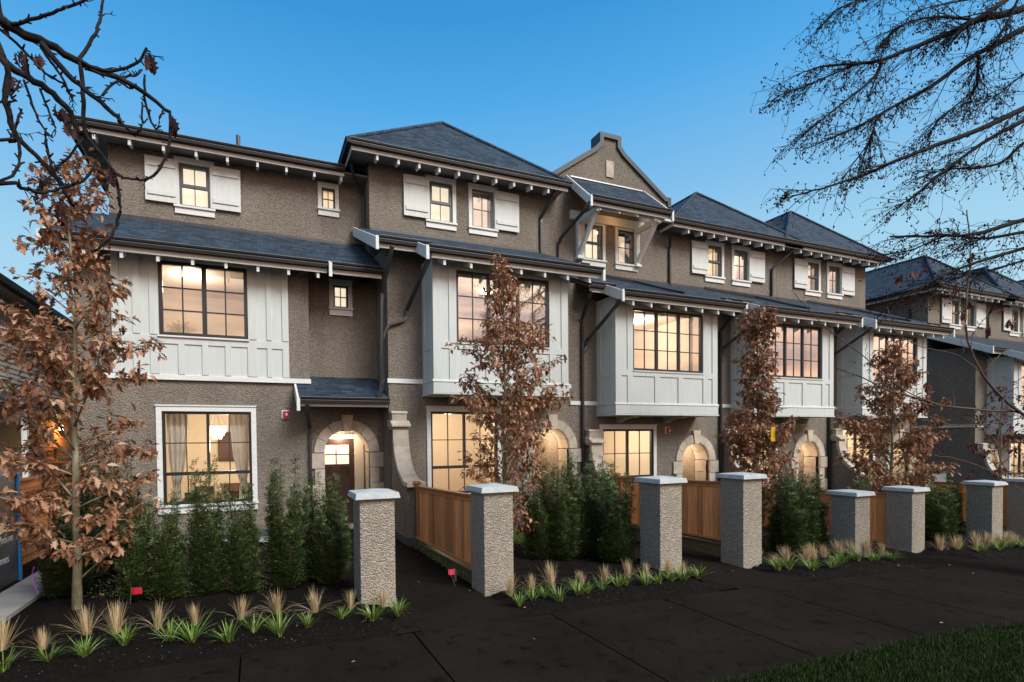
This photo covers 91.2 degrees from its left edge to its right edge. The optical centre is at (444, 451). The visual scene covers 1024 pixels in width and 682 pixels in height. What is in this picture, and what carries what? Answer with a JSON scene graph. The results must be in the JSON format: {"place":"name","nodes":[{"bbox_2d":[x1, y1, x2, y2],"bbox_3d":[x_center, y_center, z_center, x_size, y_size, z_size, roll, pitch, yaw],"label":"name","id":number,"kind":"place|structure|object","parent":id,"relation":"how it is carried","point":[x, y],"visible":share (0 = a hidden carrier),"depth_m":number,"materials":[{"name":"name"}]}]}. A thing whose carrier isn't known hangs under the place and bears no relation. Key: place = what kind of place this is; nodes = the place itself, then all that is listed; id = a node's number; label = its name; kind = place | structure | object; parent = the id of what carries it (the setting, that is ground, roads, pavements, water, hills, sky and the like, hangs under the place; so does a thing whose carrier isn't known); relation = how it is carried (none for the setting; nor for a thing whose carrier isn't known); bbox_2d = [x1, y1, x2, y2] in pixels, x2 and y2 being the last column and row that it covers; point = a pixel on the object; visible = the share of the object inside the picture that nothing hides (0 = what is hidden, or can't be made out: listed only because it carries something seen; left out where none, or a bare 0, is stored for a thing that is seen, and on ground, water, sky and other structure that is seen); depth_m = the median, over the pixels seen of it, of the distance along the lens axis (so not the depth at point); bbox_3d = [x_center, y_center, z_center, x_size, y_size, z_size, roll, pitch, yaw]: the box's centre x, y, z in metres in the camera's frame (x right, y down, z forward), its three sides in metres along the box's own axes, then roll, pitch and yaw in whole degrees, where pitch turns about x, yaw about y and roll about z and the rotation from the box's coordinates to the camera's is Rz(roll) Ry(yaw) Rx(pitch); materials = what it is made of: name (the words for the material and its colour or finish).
{"place":"outdoors","nodes":[
{"label":"outdoors","id":0,"kind":"place"},
{"bbox_2d":[0,555,49,592],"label":"side lane","id":1,"kind":"structure","parent":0,"point":[27,568],"depth_m":8.12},
{"bbox_2d":[0,471,22,588],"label":"banner panel","id":2,"kind":"object","parent":1,"relation":"on","point":[11,570],"visible":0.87,"depth_m":7.28,"materials":[{"name":"blue"}]},
{"bbox_2d":[1,529,930,632],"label":"ground","id":3,"kind":"structure","parent":0,"point":[260,545],"depth_m":9.16,"materials":[{"name":"soil"}]},
{"bbox_2d":[0,571,45,624],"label":"kerb strip","id":4,"kind":"object","parent":3,"relation":"on","point":[18,597],"visible":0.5,"depth_m":6.62,"materials":[{"name":"concrete"}]},
{"bbox_2d":[0,273,77,477],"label":"neighbour house","id":5,"kind":"structure","parent":3,"relation":"on","point":[11,291],"depth_m":11.90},
{"bbox_2d":[20,471,71,564],"bbox_3d":[-7.668,1.190,9.779,0.110,1.600,5.435,-1,1,-21],"label":"garden fence","id":6,"kind":"object","parent":3,"relation":"on","point":[31,484],"visible":0.16,"depth_m":8.83,"materials":[{"name":"brown wood"}]},
{"bbox_2d":[94,439,144,574],"bbox_3d":[-5.084,0.880,7.791,0.844,2.168,0.815,-1,1,3],"label":"yew shrub","id":7,"kind":"object","parent":3,"relation":"on","point":[111,570],"visible":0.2,"depth_m":7.68,"materials":[{"name":"green plant"}]},
{"bbox_2d":[0,560,410,681],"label":"soil bed","id":8,"kind":"object","parent":3,"relation":"on","point":[45,613],"visible":0.58,"depth_m":5.51,"materials":[{"name":"black soil"}]},
{"bbox_2d":[0,645,29,672],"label":"strappy plant","id":9,"kind":"object","parent":8,"relation":"on","point":[4,666],"visible":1,"depth_m":4.44,"materials":[{"name":"plant"}]},
{"bbox_2d":[0,615,32,651],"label":"dry tuft","id":10,"kind":"object","parent":8,"relation":"on","point":[2,637],"visible":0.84,"depth_m":4.86,"materials":[{"name":"plant"}]},
{"bbox_2d":[20,628,52,649],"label":"dry tuft","id":11,"kind":"object","parent":8,"relation":"on","point":[43,639],"visible":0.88,"depth_m":4.88,"materials":[{"name":"plant"}]},
{"bbox_2d":[31,513,96,598],"bbox_3d":[-5.090,1.378,6.677,0.700,1.199,0.734,0,2,44],"label":"yew shrub","id":12,"kind":"object","parent":8,"relation":"on","point":[56,577],"visible":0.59,"depth_m":6.53,"materials":[{"name":"green plant"}]},
{"bbox_2d":[45,452,105,578],"bbox_3d":[-5.420,0.979,7.296,0.791,1.976,0.764,-2,1,-34],"label":"yew shrub","id":13,"kind":"object","parent":8,"relation":"on","point":[86,510],"visible":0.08,"depth_m":7.29,"materials":[{"name":"green plant"}]},
{"bbox_2d":[52,606,105,636],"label":"dry tuft","id":14,"kind":"object","parent":8,"relation":"on","point":[85,625],"visible":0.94,"depth_m":5.23,"materials":[{"name":"plant"}]},
{"bbox_2d":[61,629,105,657],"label":"strappy plant","id":15,"kind":"object","parent":8,"relation":"on","point":[84,650],"visible":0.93,"depth_m":4.76,"materials":[{"name":"plant"}]},
{"bbox_2d":[0,146,166,609],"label":"oak tree","id":16,"kind":"object","parent":8,"relation":"on","point":[42,341],"visible":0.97,"depth_m":5.93,"materials":[{"name":"brown plant"}]},
{"bbox_2d":[101,622,138,645],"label":"strappy plant","id":17,"kind":"object","parent":8,"relation":"on","point":[123,641],"visible":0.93,"depth_m":5.02,"materials":[{"name":"plant"}]},
{"bbox_2d":[99,598,162,634],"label":"dry tuft","id":18,"kind":"object","parent":8,"relation":"on","point":[116,618],"visible":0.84,"depth_m":5.30,"materials":[{"name":"plant"}]},
{"bbox_2d":[112,501,154,600],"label":"yew shrub","id":19,"kind":"object","parent":8,"relation":"on","point":[132,572],"visible":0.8,"depth_m":6.40,"materials":[{"name":"green plant"}]},
{"bbox_2d":[130,597,175,630],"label":"dry tuft","id":20,"kind":"object","parent":8,"relation":"on","point":[158,615],"visible":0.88,"depth_m":5.43,"materials":[{"name":"plant"}]},
{"bbox_2d":[144,488,190,600],"bbox_3d":[-3.638,1.233,6.516,0.553,1.519,0.572,0,1,15],"label":"yew shrub","id":21,"kind":"object","parent":8,"relation":"on","point":[167,570],"visible":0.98,"depth_m":6.41,"materials":[{"name":"green plant"}]},
{"bbox_2d":[148,615,193,641],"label":"strappy plant","id":22,"kind":"object","parent":8,"relation":"on","point":[170,637],"visible":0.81,"depth_m":5.13,"materials":[{"name":"plant"}]},
{"bbox_2d":[163,610,215,642],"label":"strappy plant","id":23,"kind":"object","parent":8,"relation":"on","point":[190,636],"visible":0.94,"depth_m":5.13,"materials":[{"name":"plant"}]},
{"bbox_2d":[182,454,229,595],"bbox_3d":[-3.211,1.011,6.760,0.621,1.962,0.643,0,1,15],"label":"yew shrub","id":24,"kind":"object","parent":8,"relation":"on","point":[205,555],"visible":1,"depth_m":6.63,"materials":[{"name":"green plant"}]},
{"bbox_2d":[200,616,246,642],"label":"strappy plant","id":25,"kind":"object","parent":8,"relation":"on","point":[228,636],"visible":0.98,"depth_m":5.12,"materials":[{"name":"plant"}]},
{"bbox_2d":[221,480,265,593],"bbox_3d":[-2.772,1.189,6.845,0.580,1.612,0.600,0,2,43],"label":"yew shrub","id":26,"kind":"object","parent":8,"relation":"on","point":[243,568],"visible":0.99,"depth_m":6.72,"materials":[{"name":"green plant"}]},
{"bbox_2d":[234,613,271,632],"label":"strappy plant","id":27,"kind":"object","parent":8,"relation":"on","point":[254,627],"visible":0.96,"depth_m":5.39,"materials":[{"name":"plant"}]},
{"bbox_2d":[259,609,297,636],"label":"strappy plant","id":28,"kind":"object","parent":8,"relation":"on","point":[279,629],"visible":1,"depth_m":5.34,"materials":[{"name":"plant"}]},
{"bbox_2d":[261,454,310,589],"bbox_3d":[-2.243,1.016,7.057,0.699,1.962,0.675,-1,1,-33],"label":"yew shrub","id":29,"kind":"object","parent":8,"relation":"on","point":[285,558],"visible":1,"depth_m":6.94,"materials":[{"name":"green plant"}]},
{"bbox_2d":[284,474,321,582],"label":"yew shrub","id":30,"kind":"object","parent":8,"relation":"on","point":[307,502],"visible":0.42,"depth_m":7.30,"materials":[{"name":"green plant"}]},
{"bbox_2d":[308,471,348,584],"bbox_3d":[-1.709,1.138,7.303,0.615,1.720,0.594,-2,2,-42],"label":"yew shrub","id":31,"kind":"object","parent":8,"relation":"on","point":[329,550],"visible":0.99,"depth_m":7.23,"materials":[{"name":"green plant"}]},
{"bbox_2d":[320,487,352,572],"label":"yew shrub","id":32,"kind":"object","parent":8,"relation":"on","point":[347,546],"visible":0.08,"depth_m":7.82,"materials":[{"name":"green plant"}]},
{"bbox_2d":[36,115,389,538],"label":"townhouse","id":33,"kind":"structure","parent":3,"relation":"on","point":[252,274],"depth_m":11.29,"materials":[{"name":"paint"}]},
{"bbox_2d":[166,414,187,500],"bbox_3d":[-5.753,0.411,10.769,0.420,2.570,0.091,-1,1,-21],"label":"curtain","id":34,"kind":"object","parent":33,"relation":"hanging from","point":[176,429],"visible":0.62,"depth_m":10.74,"materials":[{"name":"white fabric"}]},
{"bbox_2d":[173,155,215,217],"bbox_3d":[-5.908,-6.250,11.779,0.888,1.310,0.160,-1,1,-21],"label":"window","id":35,"kind":"structure","parent":33,"relation":"in","point":[199,165],"depth_m":11.76,"materials":[{"name":"grey wood"}]},
{"bbox_2d":[157,260,248,340],"bbox_3d":[-5.094,-3.186,10.560,1.760,1.585,0.150,-1,1,-21],"label":"window","id":36,"kind":"structure","parent":33,"relation":"in","point":[203,267],"depth_m":10.56,"materials":[{"name":"black"}]},
{"bbox_2d":[155,404,258,514],"bbox_3d":[-5.048,0.147,10.658,1.980,2.285,0.160,-1,1,-21],"label":"window","id":37,"kind":"structure","parent":33,"relation":"in","point":[161,410],"depth_m":10.60,"materials":[{"name":"white"}]},
{"bbox_2d":[210,414,226,438],"bbox_3d":[-5.455,-0.683,11.934,0.431,0.762,0.432,-1,1,-21],"label":"chandelier","id":38,"kind":"object","parent":33,"relation":"hanging from","point":[217,433],"visible":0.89,"depth_m":11.86,"materials":[{"name":"grey"}]},
{"bbox_2d":[230,415,248,498],"bbox_3d":[-4.579,0.387,11.212,0.430,2.570,0.091,-1,1,-21],"label":"curtain","id":39,"kind":"object","parent":33,"relation":"hanging from","point":[239,427],"visible":0.59,"depth_m":11.19,"materials":[{"name":"white fabric"}]},
{"bbox_2d":[317,181,339,217],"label":"window","id":40,"kind":"structure","parent":33,"relation":"in","point":[323,211],"depth_m":12.85,"materials":[{"name":"white wood"}]},
{"bbox_2d":[328,278,353,316],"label":"window","id":41,"kind":"structure","parent":33,"relation":"in","point":[333,283],"depth_m":12.01,"materials":[{"name":"black"}]},
{"bbox_2d":[324,434,363,522],"bbox_3d":[-2.658,0.702,12.754,1.200,2.310,0.122,-1,1,-21],"label":"door","id":42,"kind":"structure","parent":33,"relation":"in","point":[344,454],"depth_m":12.81,"materials":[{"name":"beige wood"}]},
{"bbox_2d":[347,488,399,606],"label":"gate pillar","id":43,"kind":"structure","parent":3,"relation":"on","point":[374,535],"depth_m":6.41,"materials":[{"name":"paint"}]},
{"bbox_2d":[413,481,471,583],"bbox_3d":[-0.052,1.341,8.811,0.168,1.446,3.000,-1,1,-21],"label":"cedar fence","id":44,"kind":"object","parent":3,"relation":"on","point":[442,520],"visible":0.71,"depth_m":8.58,"materials":[{"name":"brown wood"}]},
{"bbox_2d":[338,121,605,546],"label":"townhouse","id":45,"kind":"structure","parent":3,"relation":"on","point":[446,207],"depth_m":12.07,"materials":[{"name":"paint"}]},
{"bbox_2d":[425,174,457,231],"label":"window","id":46,"kind":"structure","parent":45,"relation":"in","point":[435,181],"depth_m":13.35,"materials":[{"name":"grey wood"}]},
{"bbox_2d":[426,406,501,493],"bbox_3d":[0.505,0.048,12.057,1.990,2.290,0.160,-1,1,-21],"label":"window","id":47,"kind":"structure","parent":45,"relation":"in","point":[430,410],"depth_m":11.92,"materials":[{"name":"black"}]},
{"bbox_2d":[468,182,498,237],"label":"window","id":48,"kind":"structure","parent":45,"relation":"in","point":[472,187],"depth_m":13.73,"materials":[{"name":"grey wood"}]},
{"bbox_2d":[456,270,550,348],"bbox_3d":[1.388,-3.266,11.565,2.430,1.645,0.125,-1,1,-21],"label":"window","id":49,"kind":"structure","parent":45,"relation":"in","point":[471,311],"depth_m":11.42,"materials":[{"name":"black"}]},
{"bbox_2d":[465,483,518,595],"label":"gate pillar","id":50,"kind":"structure","parent":3,"relation":"on","point":[492,530],"depth_m":7.03,"materials":[{"name":"paint"}]},
{"bbox_2d":[442,544,730,616],"bbox_3d":[1.991,1.961,8.358,3.450,0.149,3.829,-1,1,-21],"label":"soil bed","id":51,"kind":"object","parent":3,"relation":"on","point":[635,589],"visible":0.42,"depth_m":7.24,"materials":[{"name":"black soil"}]},
{"bbox_2d":[445,248,575,534],"bbox_3d":[1.123,-0.788,8.912,2.573,5.604,2.115,-1,1,-21],"label":"oak tree","id":52,"kind":"object","parent":51,"relation":"on","point":[508,356],"visible":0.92,"depth_m":8.78,"materials":[{"name":"brown plant"}]},
{"bbox_2d":[520,455,554,558],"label":"yew shrub","id":53,"kind":"object","parent":51,"relation":"on","point":[537,547],"visible":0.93,"depth_m":8.84,"materials":[{"name":"green plant"}]},
{"bbox_2d":[545,464,582,560],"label":"yew shrub","id":54,"kind":"object","parent":51,"relation":"on","point":[564,519],"visible":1,"depth_m":8.79,"materials":[{"name":"green plant"}]},
{"bbox_2d":[560,452,597,556],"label":"yew shrub","id":55,"kind":"object","parent":51,"relation":"on","point":[585,530],"visible":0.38,"depth_m":9.01,"materials":[{"name":"green plant"}]},
{"bbox_2d":[580,453,610,555],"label":"yew shrub","id":56,"kind":"object","parent":51,"relation":"on","point":[595,516],"visible":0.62,"depth_m":9.07,"materials":[{"name":"green plant"}]},
{"bbox_2d":[595,468,638,563],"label":"yew shrub","id":57,"kind":"object","parent":51,"relation":"on","point":[616,535],"visible":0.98,"depth_m":8.55,"materials":[{"name":"green plant"}]},
{"bbox_2d":[544,131,747,493],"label":"townhouse","id":58,"kind":"structure","parent":3,"relation":"on","point":[644,358],"depth_m":14.15,"materials":[{"name":"paint"}]},
{"bbox_2d":[581,221,606,267],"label":"window","id":59,"kind":"structure","parent":58,"relation":"in","point":[601,262],"depth_m":15.13,"materials":[{"name":"grey wood"}]},
{"bbox_2d":[614,227,637,271],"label":"window","id":60,"kind":"structure","parent":58,"relation":"in","point":[625,266],"depth_m":15.47,"materials":[{"name":"grey wood"}]},
{"bbox_2d":[599,424,657,476],"bbox_3d":[5.112,0.386,13.802,1.990,2.290,0.160,-1,1,-21],"label":"window","id":61,"kind":"structure","parent":58,"relation":"in","point":[652,428],"depth_m":13.89,"materials":[{"name":"black"}]},
{"bbox_2d":[633,308,703,374],"bbox_3d":[5.996,-2.928,13.309,2.430,1.645,0.125,-1,1,-21],"label":"window","id":62,"kind":"structure","parent":58,"relation":"in","point":[656,312],"depth_m":13.33,"materials":[{"name":"black"}]},
{"bbox_2d":[634,475,687,573],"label":"gate pillar","id":63,"kind":"structure","parent":3,"relation":"on","point":[660,516],"depth_m":8.16,"materials":[{"name":"paint"}]},
{"bbox_2d":[613,473,720,556],"bbox_3d":[4.626,1.310,10.576,0.168,1.571,3.000,-1,1,-21],"label":"cedar fence","id":64,"kind":"object","parent":3,"relation":"on","point":[701,508],"visible":0.38,"depth_m":9.67,"materials":[{"name":"brown wood"}]},
{"bbox_2d":[597,191,862,489],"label":"townhouse","id":65,"kind":"structure","parent":3,"relation":"on","point":[719,249],"depth_m":15.97,"materials":[{"name":"paint"}]},
{"bbox_2d":[704,240,725,283],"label":"window","id":66,"kind":"structure","parent":65,"relation":"in","point":[719,246],"depth_m":16.85,"materials":[{"name":"grey wood"}]},
{"bbox_2d":[731,245,751,286],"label":"window","id":67,"kind":"structure","parent":65,"relation":"in","point":[739,259],"depth_m":17.26,"materials":[{"name":"grey wood"}]},
{"bbox_2d":[768,323,822,379],"bbox_3d":[10.599,-3.020,15.045,2.430,1.645,0.125,-1,1,-21],"label":"window","id":68,"kind":"structure","parent":65,"relation":"in","point":[798,347],"depth_m":15.13,"materials":[{"name":"black"}]},
{"bbox_2d":[715,472,767,568],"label":"gate pillar","id":69,"kind":"structure","parent":3,"relation":"on","point":[741,519],"depth_m":8.82,"materials":[{"name":"paint"}]},
{"bbox_2d":[682,537,927,581],"bbox_3d":[6.718,2.034,9.930,3.200,0.194,3.427,-1,1,-21],"label":"soil bed","id":70,"kind":"object","parent":3,"relation":"on","point":[864,566],"visible":0.32,"depth_m":8.80,"materials":[{"name":"black soil"}]},
{"bbox_2d":[715,301,807,517],"bbox_3d":[6.889,-0.600,10.912,1.728,5.397,1.783,0,1,28],"label":"oak tree","id":71,"kind":"object","parent":70,"relation":"on","point":[748,424],"visible":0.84,"depth_m":10.76,"materials":[{"name":"brown plant"}]},
{"bbox_2d":[762,469,811,552],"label":"yew shrub","id":72,"kind":"object","parent":70,"relation":"on","point":[785,527],"visible":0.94,"depth_m":9.86,"materials":[{"name":"green plant"}]},
{"bbox_2d":[777,466,822,550],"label":"yew shrub","id":73,"kind":"object","parent":70,"relation":"on","point":[814,516],"visible":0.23,"depth_m":10.05,"materials":[{"name":"green plant"}]},
{"bbox_2d":[793,472,830,548],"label":"yew shrub","id":74,"kind":"object","parent":70,"relation":"on","point":[823,536],"visible":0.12,"depth_m":10.29,"materials":[{"name":"green plant"}]},
{"bbox_2d":[762,483,886,547],"bbox_3d":[9.215,1.585,12.312,0.168,1.405,3.000,-1,1,-21],"label":"cedar fence","id":75,"kind":"object","parent":3,"relation":"on","point":[878,504],"visible":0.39,"depth_m":11.12,"materials":[{"name":"brown wood"}]},
{"bbox_2d":[825,489,875,556],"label":"gate pillar","id":76,"kind":"structure","parent":3,"relation":"on","point":[850,515],"depth_m":9.91,"materials":[{"name":"paint"}]},
{"bbox_2d":[765,211,954,490],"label":"townhouse","id":77,"kind":"structure","parent":3,"relation":"on","point":[816,272],"depth_m":17.42,"materials":[{"name":"paint"}]},
{"bbox_2d":[804,257,821,296],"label":"window","id":78,"kind":"structure","parent":77,"relation":"in","point":[816,263],"depth_m":18.60,"materials":[{"name":"grey"}]},
{"bbox_2d":[826,261,843,299],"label":"window","id":79,"kind":"structure","parent":77,"relation":"in","point":[832,273],"depth_m":18.99,"materials":[{"name":"grey wood"}]},
{"bbox_2d":[873,333,915,384],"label":"window","id":80,"kind":"structure","parent":77,"relation":"in","point":[880,340],"depth_m":16.77,"materials":[{"name":"black"}]},
{"bbox_2d":[750,0,1023,334],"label":"alder tree","id":81,"kind":"object","parent":3,"relation":"on","point":[985,17],"visible":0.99,"depth_m":7.48,"materials":[{"name":"brown plant"}]},
{"bbox_2d":[881,485,930,552],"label":"gate pillar","id":82,"kind":"structure","parent":3,"relation":"on","point":[905,520],"depth_m":10.57,"materials":[{"name":"paint"}]},
{"bbox_2d":[792,208,1023,491],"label":"young maple","id":83,"kind":"object","parent":3,"relation":"on","point":[927,387],"visible":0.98,"depth_m":7.58,"materials":[{"name":"brown plant"}]},
{"bbox_2d":[828,535,1023,562],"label":"soil bed","id":84,"kind":"object","parent":3,"relation":"on","point":[968,552],"visible":0.29,"depth_m":10.41,"materials":[{"name":"black soil"}]},
{"bbox_2d":[832,337,960,494],"bbox_3d":[11.387,-0.364,12.656,2.388,5.054,2.161,0,2,40],"label":"oak tree","id":85,"kind":"object","parent":84,"relation":"on","point":[913,442],"visible":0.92,"depth_m":12.47,"materials":[{"name":"brown plant"}]},
{"bbox_2d":[925,483,954,541],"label":"yew shrub","id":86,"kind":"object","parent":84,"relation":"on","point":[935,518],"visible":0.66,"depth_m":11.59,"materials":[{"name":"green plant"}]},
{"bbox_2d":[919,475,964,538],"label":"yew shrub","id":87,"kind":"object","parent":84,"relation":"on","point":[953,522],"visible":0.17,"depth_m":11.79,"materials":[{"name":"green plant"}]},
{"bbox_2d":[934,479,968,535],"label":"yew shrub","id":88,"kind":"object","parent":84,"relation":"on","point":[959,497],"visible":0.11,"depth_m":12.08,"materials":[{"name":"green plant"}]},
{"bbox_2d":[871,477,1006,536],"bbox_3d":[13.809,1.524,14.045,0.168,1.466,3.000,-1,1,-21],"label":"cedar fence","id":89,"kind":"object","parent":3,"relation":"on","point":[963,491],"visible":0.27,"depth_m":13.39,"materials":[{"name":"brown wood"}]},
{"bbox_2d":[865,255,1023,481],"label":"townhouse","id":90,"kind":"structure","parent":3,"relation":"on","point":[1006,365],"depth_m":20.73,"materials":[{"name":"paint"}]},
{"bbox_2d":[948,297,961,329],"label":"window","id":91,"kind":"structure","parent":90,"relation":"in","point":[957,325],"depth_m":21.90,"materials":[{"name":"grey"}]},
{"bbox_2d":[964,300,976,331],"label":"window","id":92,"kind":"structure","parent":90,"relation":"in","point":[973,316],"depth_m":22.33,"materials":[{"name":"grey"}]},
{"bbox_2d":[1008,439,1023,477],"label":"window","id":93,"kind":"structure","parent":90,"relation":"in","point":[1019,472],"depth_m":21.01,"materials":[{"name":"white"}]},
{"bbox_2d":[961,480,1007,540],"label":"gate pillar","id":94,"kind":"structure","parent":3,"relation":"on","point":[984,503],"depth_m":11.67,"materials":[{"name":"paint"}]},
{"bbox_2d":[964,267,1023,345],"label":"townhouse","id":95,"kind":"structure","parent":3,"relation":"on","point":[1001,332],"depth_m":23.32,"materials":[{"name":"paint"}]},
{"bbox_2d":[1009,306,1020,336],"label":"window","id":96,"kind":"structure","parent":95,"relation":"in","point":[1016,321],"depth_m":23.64,"materials":[{"name":"grey"}]},
{"bbox_2d":[1002,477,1023,539],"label":"gate pillar","id":97,"kind":"structure","parent":3,"relation":"on","point":[1015,510],"depth_m":12.45,"materials":[{"name":"paint"}]},
{"bbox_2d":[0,0,1023,320],"label":"sky","id":98,"kind":"structure","parent":0,"point":[535,81],"materials":[{"name":"blue"}]},
{"bbox_2d":[41,557,1023,681],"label":"sidewalk","id":99,"kind":"structure","parent":0,"point":[707,637],"depth_m":5.38,"materials":[{"name":"grey concrete"}]},
{"bbox_2d":[0,0,179,251],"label":"bare tree","id":100,"kind":"object","parent":99,"relation":"on","point":[45,45],"visible":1,"depth_m":2.87,"materials":[{"name":"brown plant"}]},
{"bbox_2d":[347,528,1022,635],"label":"path","id":101,"kind":"structure","parent":0,"point":[436,596],"depth_m":7.49,"materials":[{"name":"black concrete"}]},
{"bbox_2d":[413,542,470,579],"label":"ground cover","id":102,"kind":"object","parent":101,"relation":"on","point":[440,562],"visible":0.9,"depth_m":8.62,"materials":[{"name":"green plant"}]},
{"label":"soil bed","id":103,"kind":"structure","parent":101,"relation":"on","visible":0},
{"bbox_2d":[961,381,1023,480],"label":"oak tree","id":104,"kind":"object","parent":103,"relation":"on","point":[1016,448],"visible":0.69,"depth_m":14.60,"materials":[{"name":"brown plant"}]},
{"bbox_2d":[696,619,1023,681],"bbox_3d":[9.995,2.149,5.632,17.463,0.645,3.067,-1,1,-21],"label":"lawn grass","id":105,"kind":"structure","parent":0,"point":[975,638],"depth_m":4.74,"materials":[{"name":"green plant"}]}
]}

